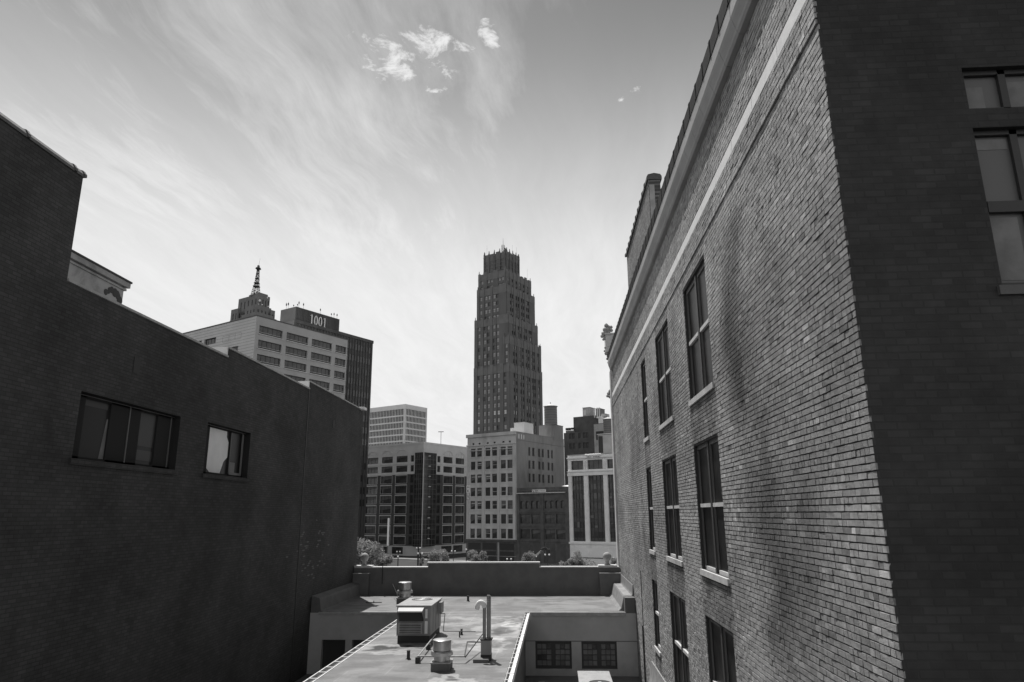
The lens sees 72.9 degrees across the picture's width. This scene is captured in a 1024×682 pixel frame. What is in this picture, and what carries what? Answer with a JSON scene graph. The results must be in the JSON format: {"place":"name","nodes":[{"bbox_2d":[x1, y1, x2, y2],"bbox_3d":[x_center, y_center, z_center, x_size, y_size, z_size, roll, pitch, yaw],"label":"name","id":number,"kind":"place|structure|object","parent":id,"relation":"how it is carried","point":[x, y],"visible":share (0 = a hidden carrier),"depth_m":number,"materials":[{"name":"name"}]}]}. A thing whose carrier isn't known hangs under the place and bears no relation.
{"place":"outdoors","nodes":[
{"label":"outdoors","id":0,"kind":"place"},
{"bbox_2d":[0,112,366,681],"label":"brick building","id":1,"kind":"structure","parent":0,"point":[176,506],"depth_m":16.36,"materials":[{"name":"brick"}]},
{"bbox_2d":[67,250,132,303],"bbox_3d":[-16.128,-1.116,18.864,6.380,3.700,8.440,-1,-14,3],"label":"penthouse","id":2,"kind":"object","parent":1,"relation":"on","point":[93,275],"visible":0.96,"depth_m":21.55,"materials":[{"name":"grey concrete"}]},
{"bbox_2d":[68,393,177,474],"bbox_3d":[-8.894,2.238,16.093,0.300,1.500,4.090,-1,-14,3],"label":"window","id":3,"kind":"structure","parent":1,"relation":"in","point":[108,434],"depth_m":15.90,"materials":[{"name":"black glass"}]},
{"bbox_2d":[201,424,249,481],"bbox_3d":[-8.599,3.383,20.796,0.300,1.550,2.990,-1,-14,3],"label":"window","id":4,"kind":"structure","parent":1,"relation":"in","point":[224,451],"depth_m":20.91,"materials":[{"name":"grey glass"}]},
{"bbox_2d":[230,261,275,320],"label":"stepped tower","id":5,"kind":"structure","parent":0,"point":[256,303],"depth_m":485.35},
{"bbox_2d":[183,315,347,398],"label":"office block","id":6,"kind":"structure","parent":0,"point":[296,352],"depth_m":190.34,"materials":[{"name":"grey concrete"}]},
{"bbox_2d":[257,354,279,366],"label":"window","id":7,"kind":"structure","parent":6,"relation":"in","point":[262,358],"depth_m":183.01,"materials":[{"name":"grey glass"}]},
{"bbox_2d":[258,340,280,351],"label":"window","id":8,"kind":"structure","parent":6,"relation":"in","point":[262,344],"depth_m":183.84,"materials":[{"name":"grey glass"}]},
{"bbox_2d":[259,326,281,337],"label":"window","id":9,"kind":"structure","parent":6,"relation":"in","point":[265,330],"depth_m":184.79,"materials":[{"name":"grey glass"}]},
{"bbox_2d":[284,360,305,371],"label":"window","id":10,"kind":"structure","parent":6,"relation":"in","point":[288,364],"depth_m":190.09,"materials":[{"name":"grey glass"}]},
{"bbox_2d":[285,346,306,357],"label":"window","id":11,"kind":"structure","parent":6,"relation":"in","point":[289,350],"depth_m":191.02,"materials":[{"name":"grey glass"}]},
{"bbox_2d":[286,333,306,344],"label":"window","id":12,"kind":"structure","parent":6,"relation":"in","point":[293,337],"depth_m":191.94,"materials":[{"name":"grey glass"}]},
{"bbox_2d":[309,379,328,389],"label":"window","id":13,"kind":"structure","parent":6,"relation":"in","point":[325,385],"depth_m":197.23,"materials":[{"name":"grey glass"}]},
{"bbox_2d":[310,366,329,376],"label":"window","id":14,"kind":"structure","parent":6,"relation":"in","point":[317,370],"depth_m":197.06,"materials":[{"name":"grey glass"}]},
{"bbox_2d":[311,352,329,363],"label":"window","id":15,"kind":"structure","parent":6,"relation":"in","point":[315,356],"depth_m":198.05,"materials":[{"name":"grey glass"}]},
{"bbox_2d":[312,339,330,350],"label":"window","id":16,"kind":"structure","parent":6,"relation":"in","point":[317,343],"depth_m":198.97,"materials":[{"name":"grey glass"}]},
{"bbox_2d":[333,384,342,392],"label":"window","id":17,"kind":"structure","parent":6,"relation":"in","point":[336,387],"depth_m":202.01,"materials":[{"name":"grey glass"}]},
{"bbox_2d":[334,371,343,379],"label":"window","id":18,"kind":"structure","parent":6,"relation":"in","point":[336,374],"depth_m":203.05,"materials":[{"name":"grey glass"}]},
{"bbox_2d":[0,0,721,469],"label":"sky","id":19,"kind":"structure","parent":0,"point":[370,155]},
{"bbox_2d":[369,404,426,445],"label":"office tower","id":20,"kind":"structure","parent":0,"point":[399,424],"depth_m":432.71,"materials":[{"name":"white concrete"}]},
{"bbox_2d":[364,442,466,555],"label":"office block","id":21,"kind":"structure","parent":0,"point":[416,493],"depth_m":234.16,"materials":[{"name":"concrete"}]},
{"bbox_2d":[365,515,375,523],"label":"window","id":22,"kind":"structure","parent":21,"relation":"in","point":[370,519],"depth_m":237.39,"materials":[{"name":"grey glass"}]},
{"bbox_2d":[365,525,375,533],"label":"window","id":23,"kind":"structure","parent":21,"relation":"in","point":[369,529],"depth_m":236.58,"materials":[{"name":"black glass"}]},
{"bbox_2d":[366,485,376,494],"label":"window","id":24,"kind":"structure","parent":21,"relation":"in","point":[370,489],"depth_m":239.83,"materials":[{"name":"grey glass"}]},
{"bbox_2d":[366,505,376,513],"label":"window","id":25,"kind":"structure","parent":21,"relation":"in","point":[370,509],"depth_m":238.26,"materials":[{"name":"grey glass"}]},
{"bbox_2d":[367,495,376,503],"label":"window","id":26,"kind":"structure","parent":21,"relation":"in","point":[371,499],"depth_m":238.96,"materials":[{"name":"grey glass"}]},
{"bbox_2d":[367,476,377,484],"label":"window","id":27,"kind":"structure","parent":21,"relation":"in","point":[372,480],"depth_m":240.51,"materials":[{"name":"grey glass"}]},
{"bbox_2d":[378,535,389,544],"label":"window","id":28,"kind":"structure","parent":21,"relation":"in","point":[382,539],"depth_m":232.57,"materials":[{"name":"black glass"}]},
{"bbox_2d":[379,505,390,513],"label":"window","id":29,"kind":"structure","parent":21,"relation":"in","point":[385,509],"depth_m":234.73,"materials":[{"name":"black glass"}]},
{"bbox_2d":[379,515,390,523],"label":"window","id":30,"kind":"structure","parent":21,"relation":"in","point":[383,518],"depth_m":233.93,"materials":[{"name":"black glass"}]},
{"bbox_2d":[379,525,390,533],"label":"window","id":31,"kind":"structure","parent":21,"relation":"in","point":[383,528],"depth_m":233.19,"materials":[{"name":"black glass"}]},
{"bbox_2d":[380,475,391,483],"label":"window","id":32,"kind":"structure","parent":21,"relation":"in","point":[386,479],"depth_m":236.98,"materials":[{"name":"black glass"}]},
{"bbox_2d":[380,485,391,493],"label":"window","id":33,"kind":"structure","parent":21,"relation":"in","point":[384,489],"depth_m":236.34,"materials":[{"name":"grey glass"}]},
{"bbox_2d":[380,495,391,503],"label":"window","id":34,"kind":"structure","parent":21,"relation":"in","point":[385,499],"depth_m":235.37,"materials":[{"name":"black glass"}]},
{"bbox_2d":[392,547,402,553],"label":"window","id":35,"kind":"structure","parent":21,"relation":"in","point":[394,549],"depth_m":228.40,"materials":[{"name":"black glass"}]},
{"bbox_2d":[393,535,404,544],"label":"window","id":36,"kind":"structure","parent":21,"relation":"in","point":[397,540],"depth_m":228.74,"materials":[{"name":"black glass"}]},
{"bbox_2d":[393,525,405,534],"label":"window","id":37,"kind":"structure","parent":21,"relation":"in","point":[399,529],"depth_m":229.30,"materials":[{"name":"black glass"}]},
{"bbox_2d":[394,505,405,513],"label":"window","id":38,"kind":"structure","parent":21,"relation":"in","point":[397,508],"depth_m":231.12,"materials":[{"name":"black glass"}]},
{"bbox_2d":[394,515,405,523],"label":"window","id":39,"kind":"structure","parent":21,"relation":"in","point":[399,519],"depth_m":230.17,"materials":[{"name":"black glass"}]},
{"bbox_2d":[394,494,406,503],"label":"window","id":40,"kind":"structure","parent":21,"relation":"in","point":[400,499],"depth_m":231.69,"materials":[{"name":"black glass"}]},
{"bbox_2d":[395,474,406,483],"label":"window","id":41,"kind":"structure","parent":21,"relation":"in","point":[399,479],"depth_m":233.53,"materials":[{"name":"black glass"}]},
{"bbox_2d":[395,484,406,493],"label":"window","id":42,"kind":"structure","parent":21,"relation":"in","point":[400,489],"depth_m":232.54,"materials":[{"name":"black glass"}]},
{"bbox_2d":[442,505,451,513],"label":"window","id":43,"kind":"structure","parent":21,"relation":"in","point":[446,509],"depth_m":236.40,"materials":[{"name":"black glass"}]},
{"bbox_2d":[442,515,451,523],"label":"window","id":44,"kind":"structure","parent":21,"relation":"in","point":[446,519],"depth_m":235.60,"materials":[{"name":"black glass"}]},
{"bbox_2d":[442,525,451,533],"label":"window","id":45,"kind":"structure","parent":21,"relation":"in","point":[446,529],"depth_m":234.91,"materials":[{"name":"black glass"}]},
{"bbox_2d":[442,535,451,543],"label":"window","id":46,"kind":"structure","parent":21,"relation":"in","point":[447,539],"depth_m":234.31,"materials":[{"name":"black glass"}]},
{"bbox_2d":[443,495,451,503],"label":"window","id":47,"kind":"structure","parent":21,"relation":"in","point":[446,498],"depth_m":237.24,"materials":[{"name":"black glass"}]},
{"bbox_2d":[443,475,452,483],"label":"window","id":48,"kind":"structure","parent":21,"relation":"in","point":[448,479],"depth_m":239.19,"materials":[{"name":"black glass"}]},
{"bbox_2d":[443,485,452,493],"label":"window","id":49,"kind":"structure","parent":21,"relation":"in","point":[446,488],"depth_m":238.20,"materials":[{"name":"black glass"}]},
{"bbox_2d":[454,534,463,542],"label":"window","id":50,"kind":"structure","parent":21,"relation":"in","point":[459,538],"depth_m":239.72,"materials":[{"name":"black glass"}]},
{"bbox_2d":[455,476,463,484],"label":"window","id":51,"kind":"structure","parent":21,"relation":"in","point":[458,479],"depth_m":244.26,"materials":[{"name":"black glass"}]},
{"bbox_2d":[455,485,463,493],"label":"window","id":52,"kind":"structure","parent":21,"relation":"in","point":[458,489],"depth_m":243.46,"materials":[{"name":"black glass"}]},
{"bbox_2d":[455,495,463,503],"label":"window","id":53,"kind":"structure","parent":21,"relation":"in","point":[458,498],"depth_m":242.66,"materials":[{"name":"black glass"}]},
{"bbox_2d":[455,505,463,513],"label":"window","id":54,"kind":"structure","parent":21,"relation":"in","point":[458,508],"depth_m":241.92,"materials":[{"name":"black glass"}]},
{"bbox_2d":[455,524,463,532],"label":"window","id":55,"kind":"structure","parent":21,"relation":"in","point":[458,527],"depth_m":240.48,"materials":[{"name":"black glass"}]},
{"bbox_2d":[370,553,553,565],"bbox_3d":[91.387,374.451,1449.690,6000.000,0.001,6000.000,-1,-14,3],"label":"ground","id":56,"kind":"structure","parent":0,"point":[457,556],"depth_m":202.58,"materials":[{"name":"concrete"}]},
{"bbox_2d":[280,302,373,542],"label":"slab tower","id":57,"kind":"structure","parent":56,"relation":"on","point":[358,372],"depth_m":227.79,"materials":[{"name":"black concrete"}]},
{"bbox_2d":[358,345,370,505],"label":"windows","id":58,"kind":"structure","parent":57,"relation":"in","point":[361,345],"depth_m":231.15,"materials":[{"name":"black glass"}]},
{"bbox_2d":[356,538,384,564],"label":"street tree","id":59,"kind":"object","parent":56,"relation":"on","point":[373,551],"visible":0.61,"depth_m":105.16,"materials":[{"name":"grey plant"}]},
{"bbox_2d":[373,553,394,565],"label":"street tree","id":60,"kind":"object","parent":56,"relation":"on","point":[387,559],"visible":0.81,"depth_m":113.31,"materials":[{"name":"grey plant"}]},
{"bbox_2d":[426,549,449,561],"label":"street tree","id":61,"kind":"object","parent":56,"relation":"on","point":[435,556],"visible":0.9,"depth_m":124.63,"materials":[{"name":"grey plant"}]},
{"bbox_2d":[467,549,487,561],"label":"street tree","id":62,"kind":"object","parent":56,"relation":"on","point":[474,555],"visible":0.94,"depth_m":124.25,"materials":[{"name":"grey plant"}]},
{"bbox_2d":[295,561,665,681],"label":"building","id":63,"kind":"structure","parent":56,"relation":"on","point":[557,623],"depth_m":26.75,"materials":[{"name":"paint"}]},
{"bbox_2d":[322,640,344,668],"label":"window","id":64,"kind":"structure","parent":63,"relation":"in","point":[332,649],"depth_m":27.15,"materials":[{"name":"black glass"}]},
{"bbox_2d":[354,553,373,566],"bbox_3d":[-7.173,10.636,33.721,0.840,0.641,0.580,-1,-14,3],"label":"ball finial","id":65,"kind":"object","parent":63,"relation":"on","point":[364,557],"visible":1,"depth_m":33.58,"materials":[{"name":"grey stone"}]},
{"bbox_2d":[396,581,412,603],"bbox_3d":[-4.650,10.905,30.099,0.688,0.888,0.688,-1,-14,3],"label":"roof vent","id":66,"kind":"object","parent":63,"relation":"on","point":[404,590],"visible":0.99,"depth_m":29.89,"materials":[{"name":"metal"}]},
{"bbox_2d":[396,598,443,642],"bbox_3d":[-2.850,8.685,21.633,1.180,1.074,2.271,-1,-14,3],"label":"rooftop cooler","id":67,"kind":"object","parent":63,"relation":"on","point":[418,620],"visible":1,"depth_m":20.81,"materials":[{"name":"grey metal"}]},
{"bbox_2d":[430,638,452,671],"bbox_3d":[-1.737,7.759,17.195,0.550,0.710,0.550,-1,-14,3],"label":"roof vent","id":68,"kind":"object","parent":63,"relation":"on","point":[441,653],"visible":1,"depth_m":17.01,"materials":[{"name":"metal"}]},
{"bbox_2d":[415,634,482,663],"bbox_3d":[-1.607,8.469,19.462,1.700,0.427,3.411,-1,-14,3],"label":"gas pipe","id":69,"kind":"object","parent":63,"relation":"on","point":[419,656],"visible":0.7,"depth_m":18.18,"materials":[{"name":"grey metal"}]},
{"bbox_2d":[473,595,492,662],"bbox_3d":[-0.765,7.572,18.311,0.470,1.600,0.630,-1,-14,3],"label":"flue stack","id":70,"kind":"object","parent":63,"relation":"on","point":[486,650],"visible":1,"depth_m":18.34,"materials":[{"name":"paint"}]},
{"bbox_2d":[535,641,571,668],"bbox_3d":[1.590,11.993,26.550,1.380,1.000,0.050,-1,-14,3],"label":"window","id":71,"kind":"structure","parent":63,"relation":"in","point":[549,654],"depth_m":26.55,"materials":[{"name":"black glass"}]},
{"bbox_2d":[577,671,612,681],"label":"condenser","id":72,"kind":"object","parent":63,"relation":"on","point":[594,676],"visible":1,"depth_m":21.69,"materials":[{"name":"white metal"}]},
{"bbox_2d":[581,642,617,668],"bbox_3d":[3.327,11.957,26.450,1.340,1.000,0.050,-1,-14,3],"label":"window","id":73,"kind":"structure","parent":63,"relation":"in","point":[595,655],"depth_m":26.45,"materials":[{"name":"black glass"}]},
{"bbox_2d":[598,552,616,566],"bbox_3d":[4.532,10.392,33.046,0.880,0.641,0.580,-1,-14,3],"label":"ball finial","id":74,"kind":"object","parent":63,"relation":"on","point":[606,556],"visible":1,"depth_m":32.90,"materials":[{"name":"grey stone"}]},
{"bbox_2d":[465,422,564,560],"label":"building","id":75,"kind":"structure","parent":56,"relation":"on","point":[502,467],"depth_m":201.86,"materials":[{"name":"grey stone"}]},
{"bbox_2d":[543,402,557,425],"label":"water tank","id":76,"kind":"object","parent":75,"relation":"on","point":[550,414],"visible":1,"depth_m":215.20,"materials":[{"name":"grey metal"}]},
{"bbox_2d":[521,551,534,560],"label":"street tree","id":77,"kind":"object","parent":56,"relation":"on","point":[528,557],"visible":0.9,"depth_m":128.58,"materials":[{"name":"grey plant"}]},
{"bbox_2d":[533,547,550,560],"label":"excavator","id":78,"kind":"object","parent":56,"relation":"on","point":[541,551],"visible":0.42,"depth_m":133.67,"materials":[{"name":"grey metal"}]},
{"bbox_2d":[516,485,569,563],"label":"warehouse","id":79,"kind":"structure","parent":56,"relation":"on","point":[542,517],"depth_m":189.16,"materials":[{"name":"brick"}]},
{"bbox_2d":[521,514,529,523],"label":"window","id":80,"kind":"structure","parent":79,"relation":"in","point":[525,518],"depth_m":192.90,"materials":[{"name":"black glass"}]},
{"bbox_2d":[521,529,529,538],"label":"window","id":81,"kind":"structure","parent":79,"relation":"in","point":[525,533],"depth_m":191.96,"materials":[{"name":"black glass"}]},
{"bbox_2d":[532,514,539,523],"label":"window","id":82,"kind":"structure","parent":79,"relation":"in","point":[535,517],"depth_m":191.09,"materials":[{"name":"black glass"}]},
{"bbox_2d":[532,529,540,538],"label":"window","id":83,"kind":"structure","parent":79,"relation":"in","point":[536,534],"depth_m":190.09,"materials":[{"name":"black glass"}]},
{"bbox_2d":[545,514,554,523],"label":"window","id":84,"kind":"structure","parent":79,"relation":"in","point":[550,518],"depth_m":188.61,"materials":[{"name":"black glass"}]},
{"bbox_2d":[546,529,554,538],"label":"window","id":85,"kind":"structure","parent":79,"relation":"in","point":[550,533],"depth_m":187.72,"materials":[{"name":"black glass"}]},
{"bbox_2d":[556,514,564,523],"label":"window","id":86,"kind":"structure","parent":79,"relation":"in","point":[560,517],"depth_m":186.87,"materials":[{"name":"black glass"}]},
{"bbox_2d":[557,529,565,538],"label":"window","id":87,"kind":"structure","parent":79,"relation":"in","point":[561,534],"depth_m":185.92,"materials":[{"name":"black glass"}]},
{"bbox_2d":[571,551,595,565],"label":"street tree","id":88,"kind":"object","parent":56,"relation":"on","point":[579,557],"visible":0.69,"depth_m":118.44,"materials":[{"name":"grey plant"}]},
{"bbox_2d":[594,413,608,452],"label":"plaster building","id":89,"kind":"structure","parent":56,"relation":"on","point":[598,428],"depth_m":228.86,"materials":[{"name":"paint"}]},
{"bbox_2d":[597,433,611,452],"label":"plaster building","id":90,"kind":"structure","parent":56,"relation":"on","point":[604,442],"depth_m":205.30,"materials":[{"name":"paint"}]},
{"bbox_2d":[393,558,597,565],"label":"pavement","id":91,"kind":"structure","parent":0,"point":[554,564],"depth_m":195.57,"materials":[{"name":"grey concrete"}]},
{"bbox_2d":[473,245,542,434],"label":"skyscraper","id":92,"kind":"structure","parent":0,"point":[508,394],"depth_m":348.03,"materials":[{"name":"grey brick"}]},
{"bbox_2d":[478,278,539,432],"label":"windows","id":93,"kind":"structure","parent":92,"relation":"in","point":[505,426],"depth_m":345.94,"materials":[{"name":"black glass"}]},
{"bbox_2d":[564,415,598,486],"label":"brick block","id":94,"kind":"structure","parent":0,"point":[579,438],"depth_m":252.03,"materials":[{"name":"black brick"}]},
{"bbox_2d":[583,407,593,415],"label":"rooftop plant","id":95,"kind":"object","parent":94,"relation":"on","point":[588,411],"visible":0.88,"depth_m":256.90,"materials":[{"name":"metal"}]},
{"bbox_2d":[594,407,604,417],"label":"rooftop plant","id":96,"kind":"object","parent":94,"relation":"on","point":[599,411],"visible":0.8,"depth_m":250.20,"materials":[{"name":"metal"}]},
{"bbox_2d":[566,453,616,564],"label":"terracotta building","id":97,"kind":"structure","parent":0,"point":[592,529],"depth_m":182.48,"materials":[{"name":"white stone"}]},
{"bbox_2d":[572,461,582,469],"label":"window","id":98,"kind":"structure","parent":97,"relation":"in","point":[576,465],"depth_m":187.60,"materials":[{"name":"black glass"}]},
{"bbox_2d":[588,459,602,468],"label":"window","id":99,"kind":"structure","parent":97,"relation":"in","point":[592,464],"depth_m":184.74,"materials":[{"name":"black glass"}]},
{"bbox_2d":[602,416,611,432],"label":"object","id":100,"kind":"object","parent":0,"point":[607,425],"visible":0.63,"depth_m":216.30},
{"bbox_2d":[600,0,1023,681],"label":"brick building","id":101,"kind":"structure","parent":0,"point":[814,348],"depth_m":7.62,"materials":[{"name":"brick"},{"name":"glass"},{"name":"limestone"}]},
{"bbox_2d":[643,363,648,442],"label":"window","id":102,"kind":"structure","parent":101,"relation":"in","point":[646,439],"depth_m":23.23,"materials":[{"name":"black glass"}]},
{"bbox_2d":[648,469,655,554],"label":"window","id":103,"kind":"structure","parent":101,"relation":"in","point":[650,483],"depth_m":22.36,"materials":[{"name":"black glass"}]},
{"bbox_2d":[654,581,660,656],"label":"window","id":104,"kind":"structure","parent":101,"relation":"in","point":[656,649],"depth_m":21.58,"materials":[{"name":"black glass"}]},
{"bbox_2d":[658,324,673,430],"bbox_3d":[4.209,0.986,18.864,0.240,2.635,2.390,-1,-14,3],"label":"window","id":105,"kind":"structure","parent":101,"relation":"in","point":[665,382],"depth_m":18.96,"materials":[{"name":"black glass"}]},
{"bbox_2d":[665,457,682,566],"bbox_3d":[4.231,4.392,18.014,0.240,2.635,2.390,-1,-14,3],"label":"window","id":106,"kind":"structure","parent":101,"relation":"in","point":[673,506],"depth_m":18.10,"materials":[{"name":"black glass"}]},
{"bbox_2d":[672,593,689,681],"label":"window","id":107,"kind":"structure","parent":101,"relation":"in","point":[679,608],"depth_m":17.38,"materials":[{"name":"black glass"}]},
{"bbox_2d":[686,262,714,406],"bbox_3d":[3.930,-0.117,14.433,0.240,2.635,2.400,-1,-14,3],"label":"window","id":108,"kind":"structure","parent":101,"relation":"in","point":[696,294],"depth_m":14.47,"materials":[{"name":"black glass"}]},
{"bbox_2d":[697,437,729,585],"bbox_3d":[3.952,3.288,13.583,0.240,2.635,2.400,-1,-14,3],"label":"window","id":109,"kind":"structure","parent":101,"relation":"in","point":[713,523],"depth_m":13.61,"materials":[{"name":"black glass"}]},
{"bbox_2d":[709,619,737,681],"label":"window","id":110,"kind":"structure","parent":101,"relation":"in","point":[722,642],"depth_m":13.00,"materials":[{"name":"black glass"}]},
{"bbox_2d":[962,69,1023,108],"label":"window","id":111,"kind":"structure","parent":101,"relation":"in","point":[995,90],"depth_m":7.48,"materials":[{"name":"grey glass"}]},
{"bbox_2d":[973,129,1023,284],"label":"window","id":112,"kind":"structure","parent":101,"relation":"in","point":[1001,159],"depth_m":7.20,"materials":[{"name":"grey glass"}]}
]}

